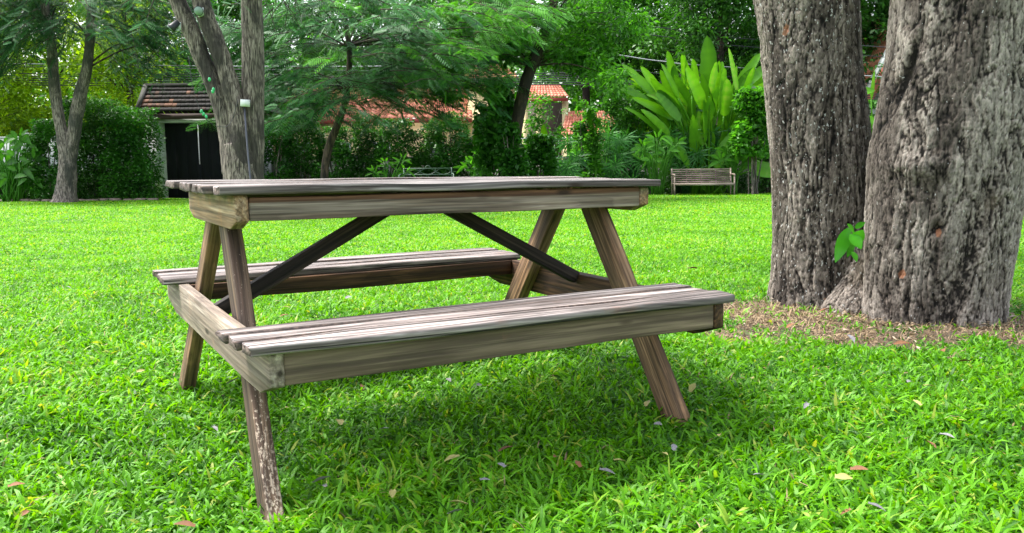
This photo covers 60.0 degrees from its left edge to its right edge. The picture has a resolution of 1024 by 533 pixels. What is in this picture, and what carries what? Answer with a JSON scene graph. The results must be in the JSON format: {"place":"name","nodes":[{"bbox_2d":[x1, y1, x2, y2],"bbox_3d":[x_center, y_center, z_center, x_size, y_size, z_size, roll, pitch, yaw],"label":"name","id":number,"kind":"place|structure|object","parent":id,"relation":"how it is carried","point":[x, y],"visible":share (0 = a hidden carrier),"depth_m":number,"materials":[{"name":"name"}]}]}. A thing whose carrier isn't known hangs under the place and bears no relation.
{"place":"outdoors","nodes":[
{"label":"outdoors","id":0,"kind":"place"},
{"bbox_2d":[135,83,282,197],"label":"gate house","id":1,"kind":"structure","parent":0,"point":[180,156],"depth_m":27.00,"materials":[{"name":"brown paint"}]},
{"bbox_2d":[164,123,198,197],"bbox_3d":[-10.075,-3.238,27.111,0.981,2.259,0.052,-1,7,0],"label":"door","id":2,"kind":"structure","parent":1,"relation":"in","point":[182,152],"depth_m":27.06,"materials":[{"name":"wood"}]},
{"bbox_2d":[198,123,222,179],"bbox_3d":[-9.050,-3.247,27.111,0.981,2.259,0.052,-1,7,0],"label":"door","id":3,"kind":"structure","parent":1,"relation":"in","point":[209,146],"depth_m":27.06,"materials":[{"name":"wood"}]},
{"bbox_2d":[4,82,691,91],"bbox_3d":[-0.231,-5.411,30.298,66.133,2.447,0.030,-1,7,0],"label":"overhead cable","id":4,"kind":"object","parent":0,"point":[333,84],"visible":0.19,"depth_m":30.18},
{"bbox_2d":[1,79,876,99],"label":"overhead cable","id":5,"kind":"object","parent":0,"point":[309,81],"visible":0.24,"depth_m":30.11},
{"bbox_2d":[5,0,872,118],"label":"sky","id":6,"kind":"structure","parent":0,"point":[80,23],"materials":[{"name":"white"}]},
{"bbox_2d":[1,77,877,97],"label":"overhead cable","id":7,"kind":"object","parent":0,"point":[310,79],"visible":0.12,"depth_m":30.04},
{"bbox_2d":[1,75,878,96],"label":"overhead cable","id":8,"kind":"object","parent":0,"point":[323,78],"visible":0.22,"depth_m":29.97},
{"bbox_2d":[3,73,878,94],"bbox_3d":[-0.229,-5.669,30.023,65.532,2.422,0.030,-1,7,0],"label":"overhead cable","id":9,"kind":"object","parent":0,"point":[315,75],"visible":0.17,"depth_m":29.90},
{"bbox_2d":[6,65,879,84],"bbox_3d":[-0.234,-6.128,30.165,65.845,2.380,0.026,-1,7,0],"label":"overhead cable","id":10,"kind":"object","parent":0,"point":[356,70],"visible":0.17,"depth_m":30.07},
{"bbox_2d":[8,55,881,76],"bbox_3d":[-0.224,-6.173,30.059,65.611,2.511,0.032,-1,7,0],"label":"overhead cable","id":11,"kind":"object","parent":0,"point":[382,66],"visible":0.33,"depth_m":29.96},
{"bbox_2d":[18,84,872,103],"bbox_3d":[-0.232,-5.345,30.367,66.283,2.453,0.030,-1,7,0],"label":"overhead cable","id":12,"kind":"object","parent":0,"point":[333,86],"visible":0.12,"depth_m":30.24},
{"bbox_2d":[9,1,881,56],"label":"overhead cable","id":13,"kind":"object","parent":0,"point":[686,41],"visible":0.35,"depth_m":30.18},
{"bbox_2d":[0,193,1023,532],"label":"grass","id":14,"kind":"structure","parent":0,"point":[92,271],"depth_m":2.92,"materials":[{"name":"plant"}]},
{"bbox_2d":[8,482,24,486],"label":"fallen leaf","id":15,"kind":"object","parent":14,"relation":"on","point":[14,483],"visible":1,"depth_m":2.36,"materials":[{"name":"plant"}]},
{"bbox_2d":[19,509,28,515],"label":"fallen leaf","id":16,"kind":"object","parent":14,"relation":"on","point":[26,511],"visible":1,"depth_m":2.18,"materials":[{"name":"plant"}]},
{"bbox_2d":[174,520,195,526],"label":"fallen leaf","id":17,"kind":"object","parent":14,"relation":"on","point":[187,523],"visible":1,"depth_m":2.12,"materials":[{"name":"plant"}]},
{"bbox_2d":[312,476,329,482],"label":"fallen leaf","id":18,"kind":"object","parent":14,"relation":"on","point":[319,478],"visible":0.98,"depth_m":2.38,"materials":[{"name":"plant"}]},
{"bbox_2d":[336,419,343,424],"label":"fallen leaf","id":19,"kind":"object","parent":14,"relation":"on","point":[340,421],"visible":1,"depth_m":2.83,"materials":[{"name":"plant"}]},
{"bbox_2d":[389,489,395,497],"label":"fallen leaf","id":20,"kind":"object","parent":14,"relation":"on","point":[392,492],"visible":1,"depth_m":2.29,"materials":[{"name":"plant"}]},
{"bbox_2d":[444,454,458,460],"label":"fallen leaf","id":21,"kind":"object","parent":14,"relation":"on","point":[451,456],"visible":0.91,"depth_m":2.50,"materials":[{"name":"plant"}]},
{"bbox_2d":[448,500,467,503],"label":"fallen leaf","id":22,"kind":"object","parent":14,"relation":"on","point":[458,501],"visible":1,"depth_m":2.19,"materials":[{"name":"plant"}]},
{"bbox_2d":[575,460,582,466],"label":"fallen leaf","id":23,"kind":"object","parent":14,"relation":"on","point":[578,463],"visible":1,"depth_m":2.38,"materials":[{"name":"plant"}]},
{"bbox_2d":[671,444,676,449],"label":"fallen leaf","id":24,"kind":"object","parent":14,"relation":"on","point":[674,446],"visible":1,"depth_m":2.46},
{"bbox_2d":[835,473,852,478],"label":"fallen leaf","id":25,"kind":"object","parent":14,"relation":"on","point":[842,476],"visible":1,"depth_m":2.18,"materials":[{"name":"plant"}]},
{"bbox_2d":[848,334,854,342],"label":"fallen leaf","id":26,"kind":"object","parent":14,"relation":"on","point":[851,337],"visible":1,"depth_m":3.78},
{"bbox_2d":[850,465,867,469],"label":"fallen leaf","id":27,"kind":"object","parent":14,"relation":"on","point":[858,467],"visible":1,"depth_m":2.22,"materials":[{"name":"plant"}]},
{"bbox_2d":[868,502,885,510],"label":"fallen leaf","id":28,"kind":"object","parent":14,"relation":"on","point":[877,505],"visible":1,"depth_m":2.01,"materials":[{"name":"plant"}]},
{"bbox_2d":[937,433,954,437],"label":"fallen leaf","id":29,"kind":"object","parent":14,"relation":"on","point":[948,434],"visible":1,"depth_m":2.45,"materials":[{"name":"plant"}]},
{"bbox_2d":[0,193,1023,532],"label":"ground","id":30,"kind":"structure","parent":0,"point":[490,449],"depth_m":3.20,"materials":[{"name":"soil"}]},
{"bbox_2d":[0,162,43,199],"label":"shrub","id":31,"kind":"object","parent":30,"relation":"on","point":[1,192],"visible":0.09,"depth_m":25.67,"materials":[{"name":"green plant"}]},
{"bbox_2d":[0,127,46,201],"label":"broad leaved plant","id":32,"kind":"object","parent":30,"relation":"on","point":[14,175],"visible":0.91,"depth_m":24.72,"materials":[{"name":"green plant"}]},
{"bbox_2d":[0,0,55,136],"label":"background tree","id":33,"kind":"object","parent":30,"relation":"on","point":[10,117],"visible":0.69,"depth_m":30.19,"materials":[{"name":"green plant"}]},
{"bbox_2d":[21,118,82,199],"bbox_3d":[-13.126,-3.002,25.224,1.388,2.455,1.191,-1,7,0],"label":"shrub","id":34,"kind":"object","parent":30,"relation":"on","point":[41,132],"visible":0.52,"depth_m":24.92,"materials":[{"name":"green plant"}]},
{"bbox_2d":[1,0,136,135],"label":"background tree","id":35,"kind":"object","parent":30,"relation":"on","point":[64,89],"visible":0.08,"depth_m":32.78,"materials":[{"name":"green plant"}]},
{"bbox_2d":[0,133,152,197],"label":"garden wall","id":36,"kind":"structure","parent":30,"relation":"on","point":[2,138],"depth_m":27.76,"materials":[{"name":"grey paint"}]},
{"bbox_2d":[62,95,125,198],"bbox_3d":[-12.092,-3.369,25.573,1.907,3.086,1.390,-1,7,0],"label":"shrub","id":37,"kind":"object","parent":30,"relation":"on","point":[88,145],"visible":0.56,"depth_m":25.23,"materials":[{"name":"green plant"}]},
{"bbox_2d":[0,0,230,202],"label":"twin stemmed tree","id":38,"kind":"object","parent":30,"relation":"on","point":[43,12],"visible":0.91,"depth_m":23.32,"materials":[{"name":"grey plant"}]},
{"bbox_2d":[109,198,122,200],"bbox_3d":[-11.139,-1.882,24.910,0.307,0.082,0.191,-1,7,-2],"label":"edging stone","id":39,"kind":"object","parent":30,"relation":"on","point":[113,199],"visible":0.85,"depth_m":24.82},
{"bbox_2d":[35,0,197,131],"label":"background tree","id":40,"kind":"object","parent":30,"relation":"on","point":[130,96],"visible":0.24,"depth_m":29.35,"materials":[{"name":"green plant"}]},
{"bbox_2d":[97,104,168,199],"bbox_3d":[-10.887,-3.223,25.381,1.621,2.828,1.607,-1,7,0],"label":"shrub","id":41,"kind":"object","parent":30,"relation":"on","point":[132,133],"visible":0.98,"depth_m":25.02,"materials":[{"name":"green plant"}]},
{"bbox_2d":[108,0,269,113],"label":"background tree","id":42,"kind":"object","parent":30,"relation":"on","point":[195,70],"visible":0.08,"depth_m":36.52,"materials":[{"name":"green plant"}]},
{"bbox_2d":[197,124,199,163],"bbox_3d":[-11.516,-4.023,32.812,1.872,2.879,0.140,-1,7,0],"label":"pole","id":43,"kind":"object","parent":30,"relation":"on","point":[198,145],"depth_m":32.69,"materials":[{"name":"metal"}]},
{"bbox_2d":[110,0,376,179],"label":"tree","id":44,"kind":"object","parent":30,"relation":"on","point":[229,91],"visible":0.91,"depth_m":15.59,"materials":[{"name":"grey plant"}]},
{"bbox_2d":[167,20,180,31],"bbox_3d":[-5.878,-4.176,15.394,0.232,0.225,0.164,-5,9,-34],"label":"spotlight","id":45,"kind":"object","parent":44,"relation":"attached to","point":[173,26],"visible":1,"depth_m":15.35,"materials":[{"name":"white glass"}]},
{"bbox_2d":[193,6,203,16],"bbox_3d":[-5.411,-4.404,15.300,0.167,0.179,0.220,-3,8,-17],"label":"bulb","id":46,"kind":"object","parent":44,"relation":"attached to","point":[198,11],"visible":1,"depth_m":15.22,"materials":[{"name":"white glass"}]},
{"bbox_2d":[188,56,237,126],"bbox_3d":[-5.153,-3.025,15.354,0.824,1.211,0.050,-1,7,0],"label":"string light","id":47,"kind":"object","parent":44,"relation":"hanging from","point":[201,110],"visible":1,"depth_m":15.37,"materials":[{"name":"plastic"}]},
{"bbox_2d":[240,99,249,106],"bbox_3d":[-4.685,-2.870,15.556,0.150,0.120,0.080,3,7,-1],"label":"junction box","id":48,"kind":"object","parent":44,"relation":"attached to","point":[244,103],"visible":1,"depth_m":15.52,"materials":[{"name":"white paint"}]},
{"bbox_2d":[244,107,250,178],"bbox_3d":[-4.611,-1.908,15.499,0.052,1.746,0.486,-4,8,-25],"label":"conduit pipe","id":49,"kind":"object","parent":44,"relation":"attached to","point":[247,143],"visible":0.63,"depth_m":15.48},
{"bbox_2d":[264,113,297,178],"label":"hedge shrub","id":50,"kind":"object","parent":30,"relation":"on","point":[280,153],"visible":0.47,"depth_m":26.81,"materials":[{"name":"green plant"}]},
{"bbox_2d":[210,0,354,147],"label":"background tree","id":51,"kind":"object","parent":30,"relation":"on","point":[234,13],"visible":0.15,"depth_m":36.54,"materials":[{"name":"green plant"}]},
{"bbox_2d":[285,115,324,178],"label":"hedge shrub","id":52,"kind":"object","parent":30,"relation":"on","point":[300,167],"visible":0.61,"depth_m":26.80,"materials":[{"name":"green plant"}]},
{"bbox_2d":[311,125,354,178],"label":"hedge shrub","id":53,"kind":"object","parent":30,"relation":"on","point":[340,156],"visible":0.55,"depth_m":26.73,"materials":[{"name":"green plant"}]},
{"bbox_2d":[285,0,443,87],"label":"background tree","id":54,"kind":"object","parent":30,"relation":"on","point":[368,29],"visible":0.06,"depth_m":41.13,"materials":[{"name":"green plant"}]},
{"bbox_2d":[346,111,383,177],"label":"hedge shrub","id":55,"kind":"object","parent":30,"relation":"on","point":[364,152],"visible":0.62,"depth_m":26.78,"materials":[{"name":"green plant"}]},
{"bbox_2d":[272,154,466,177],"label":"garden wall","id":56,"kind":"structure","parent":30,"relation":"on","point":[334,165],"depth_m":28.22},
{"bbox_2d":[0,41,742,156],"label":"distant foliage","id":57,"kind":"object","parent":30,"relation":"on","point":[572,105],"visible":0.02,"depth_m":51.56,"materials":[{"name":"green plant"}]},
{"bbox_2d":[186,0,581,178],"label":"feathery tree","id":58,"kind":"object","parent":30,"relation":"on","point":[386,92],"visible":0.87,"depth_m":20.22,"materials":[{"name":"green plant"}]},
{"bbox_2d":[365,153,415,177],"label":"ginger plant","id":59,"kind":"object","parent":30,"relation":"on","point":[390,164],"visible":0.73,"depth_m":25.75,"materials":[{"name":"green plant"}]},
{"bbox_2d":[374,118,415,177],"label":"hedge shrub","id":60,"kind":"object","parent":30,"relation":"on","point":[400,145],"visible":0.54,"depth_m":26.75,"materials":[{"name":"green plant"}]},
{"bbox_2d":[274,62,518,157],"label":"house","id":61,"kind":"structure","parent":30,"relation":"on","point":[415,127],"depth_m":37.57,"materials":[{"name":"red ceramic"}]},
{"bbox_2d":[404,118,444,176],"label":"hedge shrub","id":62,"kind":"object","parent":30,"relation":"on","point":[422,157],"visible":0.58,"depth_m":26.77,"materials":[{"name":"green plant"}]},
{"bbox_2d":[398,165,454,176],"bbox_3d":[-2.475,-2.484,25.881,1.649,0.932,0.531,-1,7,0],"label":"iron bench","id":63,"kind":"object","parent":30,"relation":"on","point":[428,174],"visible":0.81,"depth_m":26.04,"materials":[{"name":"grey paint"}]},
{"bbox_2d":[152,176,734,526],"bbox_3d":[-0.337,0.158,3.050,1.516,0.928,1.627,-5,8,-29],"label":"picnic table","id":64,"kind":"object","parent":30,"relation":"on","point":[572,307],"visible":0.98,"depth_m":2.63,"materials":[{"name":"brown wood"}]},
{"bbox_2d":[433,111,471,176],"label":"hedge shrub","id":65,"kind":"object","parent":30,"relation":"on","point":[450,158],"visible":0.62,"depth_m":26.67,"materials":[{"name":"green plant"}]},
{"bbox_2d":[396,0,537,89],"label":"background tree","id":66,"kind":"object","parent":30,"relation":"on","point":[418,1],"visible":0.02,"depth_m":39.83,"materials":[{"name":"green plant"}]},
{"bbox_2d":[453,151,497,176],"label":"ginger plant","id":67,"kind":"object","parent":30,"relation":"on","point":[468,161],"visible":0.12,"depth_m":25.32,"materials":[{"name":"green plant"}]},
{"bbox_2d":[466,138,496,176],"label":"shrub","id":68,"kind":"object","parent":30,"relation":"on","point":[470,143],"visible":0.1,"depth_m":26.63,"materials":[{"name":"green plant"}]},
{"bbox_2d":[470,77,514,176],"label":"climber column","id":69,"kind":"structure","parent":30,"relation":"on","point":[483,147],"depth_m":22.39,"materials":[{"name":"green plant"}]},
{"bbox_2d":[492,120,529,176],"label":"shrub","id":70,"kind":"object","parent":30,"relation":"on","point":[512,158],"visible":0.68,"depth_m":21.51,"materials":[{"name":"green plant"}]},
{"bbox_2d":[420,0,659,173],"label":"leaning tree","id":71,"kind":"object","parent":30,"relation":"on","point":[591,61],"visible":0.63,"depth_m":21.79,"materials":[{"name":"green plant"}]},
{"bbox_2d":[522,131,559,175],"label":"shrub","id":72,"kind":"object","parent":30,"relation":"on","point":[539,149],"visible":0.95,"depth_m":23.78,"materials":[{"name":"green plant"}]},
{"bbox_2d":[473,85,614,159],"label":"house","id":73,"kind":"structure","parent":30,"relation":"on","point":[565,120],"depth_m":34.13,"materials":[{"name":"red ceramic"}]},
{"bbox_2d":[541,124,547,134],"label":"banana shoot","id":74,"kind":"object","parent":30,"relation":"on","point":[544,130],"visible":0.06,"depth_m":24.65,"materials":[{"name":"green plant"}]},
{"bbox_2d":[521,91,568,174],"bbox_3d":[0.990,-3.796,27.335,1.761,3.268,1.034,-1,7,0],"label":"shrub","id":75,"kind":"object","parent":30,"relation":"on","point":[537,122],"visible":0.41,"depth_m":27.12,"materials":[{"name":"green plant"}]},
{"bbox_2d":[556,147,589,176],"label":"fan palm","id":76,"kind":"object","parent":30,"relation":"on","point":[567,166],"visible":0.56,"depth_m":24.53,"materials":[{"name":"green plant"}]},
{"bbox_2d":[555,130,607,174],"bbox_3d":[2.046,-3.067,26.113,1.682,1.963,0.884,-1,7,0],"label":"fan palm","id":77,"kind":"object","parent":30,"relation":"on","point":[568,143],"visible":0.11,"depth_m":26.07,"materials":[{"name":"green plant"}]},
{"bbox_2d":[508,0,662,110],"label":"background tree","id":78,"kind":"object","parent":30,"relation":"on","point":[585,93],"visible":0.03,"depth_m":35.64,"materials":[{"name":"green plant"}]},
{"bbox_2d":[567,99,606,177],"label":"shrub","id":79,"kind":"object","parent":30,"relation":"on","point":[584,137],"visible":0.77,"depth_m":25.04,"materials":[{"name":"green plant"}]},
{"bbox_2d":[599,468,614,473],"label":"fallen leaf","id":80,"kind":"object","parent":30,"relation":"on","point":[608,470],"visible":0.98,"depth_m":2.35,"materials":[{"name":"plant"}]},
{"bbox_2d":[593,125,632,177],"bbox_3d":[2.784,-3.104,25.859,1.643,2.096,0.903,-1,7,0],"label":"fan palm","id":81,"kind":"object","parent":30,"relation":"on","point":[611,170],"visible":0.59,"depth_m":25.77,"materials":[{"name":"green plant"}]},
{"bbox_2d":[466,156,769,193],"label":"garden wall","id":82,"kind":"structure","parent":30,"relation":"on","point":[680,191],"depth_m":28.07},
{"bbox_2d":[601,114,640,171],"bbox_3d":[3.404,-3.463,26.954,2.158,2.571,0.953,-1,7,0],"label":"fan palm","id":83,"kind":"object","parent":30,"relation":"on","point":[616,125],"visible":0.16,"depth_m":26.84,"materials":[{"name":"green plant"}]},
{"bbox_2d":[607,133,641,186],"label":"shrub","id":84,"kind":"object","parent":30,"relation":"on","point":[629,158],"visible":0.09,"depth_m":26.61,"materials":[{"name":"green plant"}]},
{"bbox_2d":[599,86,655,190],"bbox_3d":[3.470,-3.795,26.730,1.971,3.360,1.066,-1,7,0],"label":"shrub","id":85,"kind":"object","parent":30,"relation":"on","point":[610,110],"visible":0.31,"depth_m":26.49,"materials":[{"name":"green plant"}]},
{"bbox_2d":[612,127,658,192],"bbox_3d":[3.625,-3.065,26.200,1.674,2.106,0.918,-1,7,0],"label":"fan palm","id":86,"kind":"object","parent":30,"relation":"on","point":[636,165],"visible":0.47,"depth_m":26.21,"materials":[{"name":"green plant"}]},
{"bbox_2d":[557,0,729,150],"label":"background tree","id":87,"kind":"object","parent":30,"relation":"on","point":[662,14],"visible":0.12,"depth_m":34.42,"materials":[{"name":"green plant"}]},
{"bbox_2d":[631,129,686,194],"bbox_3d":[4.241,-3.003,25.698,1.684,1.956,0.558,-1,7,0],"label":"compound leaved plant","id":88,"kind":"object","parent":30,"relation":"on","point":[654,160],"visible":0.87,"depth_m":25.69,"materials":[{"name":"green plant"}]},
{"bbox_2d":[657,122,711,193],"bbox_3d":[5.083,-3.226,26.281,1.858,2.196,0.925,-1,7,0],"label":"fan palm","id":89,"kind":"object","parent":30,"relation":"on","point":[691,156],"visible":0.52,"depth_m":26.24,"materials":[{"name":"green plant"}]},
{"bbox_2d":[655,102,717,193],"bbox_3d":[5.223,-3.617,26.623,2.046,2.896,0.887,-1,7,0],"label":"fan palm","id":90,"kind":"object","parent":30,"relation":"on","point":[678,187],"visible":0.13,"depth_m":26.44,"materials":[{"name":"green plant"}]},
{"bbox_2d":[611,36,770,193],"bbox_3d":[5.554,-4.456,26.445,5.324,4.740,1.650,-1,7,0],"label":"paddle leaved clump","id":91,"kind":"object","parent":30,"relation":"on","point":[712,89],"visible":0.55,"depth_m":26.13,"materials":[{"name":"green plant"}]},
{"bbox_2d":[688,383,695,391],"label":"fallen leaf","id":92,"kind":"object","parent":30,"relation":"on","point":[692,387],"visible":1,"depth_m":2.96,"materials":[{"name":"plant"}]},
{"bbox_2d":[631,0,760,124],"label":"background tree","id":93,"kind":"object","parent":30,"relation":"on","point":[701,23],"visible":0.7,"depth_m":30.56,"materials":[{"name":"green plant"}]},
{"bbox_2d":[562,0,885,47],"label":"overhead cable","id":94,"kind":"object","parent":93,"relation":"attached to","point":[733,37],"visible":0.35,"depth_m":30.25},
{"bbox_2d":[671,168,735,194],"bbox_3d":[5.469,-2.428,25.412,1.746,0.786,0.593,-1,7,0],"label":"slatted bench","id":95,"kind":"object","parent":30,"relation":"on","point":[728,170],"visible":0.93,"depth_m":25.58,"materials":[{"name":"wood"}]},
{"bbox_2d":[662,156,749,193],"bbox_3d":[5.899,-3.135,27.431,2.944,1.980,0.962,-1,7,0],"label":"shrub","id":96,"kind":"object","parent":30,"relation":"on","point":[739,189],"visible":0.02,"depth_m":27.32,"materials":[{"name":"green plant"}]},
{"bbox_2d":[699,122,737,189],"bbox_3d":[6.043,-3.256,26.401,1.415,2.210,0.875,-1,7,0],"label":"fan palm","id":97,"kind":"object","parent":30,"relation":"on","point":[717,132],"visible":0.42,"depth_m":26.20,"materials":[{"name":"green plant"}]},
{"bbox_2d":[708,142,750,194],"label":"compound leaved plant","id":98,"kind":"object","parent":30,"relation":"on","point":[726,156],"visible":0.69,"depth_m":25.82,"materials":[{"name":"green plant"}]},
{"bbox_2d":[726,83,769,193],"bbox_3d":[6.911,-3.599,25.356,1.518,3.189,1.222,-1,7,0],"label":"tree","id":99,"kind":"object","parent":30,"relation":"on","point":[748,103],"visible":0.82,"depth_m":25.03,"materials":[{"name":"green plant"}]},
{"bbox_2d":[746,130,770,192],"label":"shrub","id":100,"kind":"object","parent":30,"relation":"on","point":[762,183],"visible":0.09,"depth_m":27.58,"materials":[{"name":"green plant"}]},
{"bbox_2d":[684,0,866,140],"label":"background tree","id":101,"kind":"object","parent":30,"relation":"on","point":[737,40],"depth_m":35.96,"materials":[{"name":"green plant"}]},
{"bbox_2d":[710,296,1023,359],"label":"leaf litter","id":102,"kind":"object","parent":30,"relation":"on","point":[948,357],"visible":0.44,"depth_m":4.13,"materials":[{"name":"plant"}]},
{"bbox_2d":[866,69,874,132],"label":"paddle leaved clump","id":103,"kind":"object","parent":30,"relation":"on","point":[871,90],"visible":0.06,"depth_m":25.94,"materials":[{"name":"green plant"}]},
{"bbox_2d":[868,99,877,116],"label":"shrub","id":104,"kind":"object","parent":30,"relation":"on","point":[873,104],"visible":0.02,"depth_m":26.73,"materials":[{"name":"green plant"}]},
{"bbox_2d":[860,0,889,108],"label":"background tree","id":105,"kind":"object","parent":30,"relation":"on","point":[878,9],"visible":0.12,"depth_m":32.77,"materials":[{"name":"green plant"}]},
{"bbox_2d":[863,19,886,116],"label":"house","id":106,"kind":"structure","parent":30,"relation":"on","point":[881,59],"depth_m":32.92,"materials":[{"name":"orange paint"}]},
{"bbox_2d":[753,0,1023,326],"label":"tree","id":107,"kind":"object","parent":30,"relation":"on","point":[924,180],"visible":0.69,"depth_m":4.27,"materials":[{"name":"grey plant"}]},
{"bbox_2d":[834,222,864,262],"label":"leaf sprig","id":108,"kind":"object","parent":107,"relation":"attached to","point":[847,241],"visible":1,"depth_m":4.49,"materials":[{"name":"green plant"}]},
{"bbox_2d":[893,340,910,344],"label":"fallen leaf","id":109,"kind":"object","parent":30,"relation":"on","point":[901,342],"visible":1,"depth_m":3.59,"materials":[{"name":"plant"}]},
{"bbox_2d":[586,102,598,177],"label":"banana shoot","id":110,"kind":"object","parent":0,"point":[590,122],"visible":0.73,"depth_m":24.89,"materials":[{"name":"green plant"}]}
]}

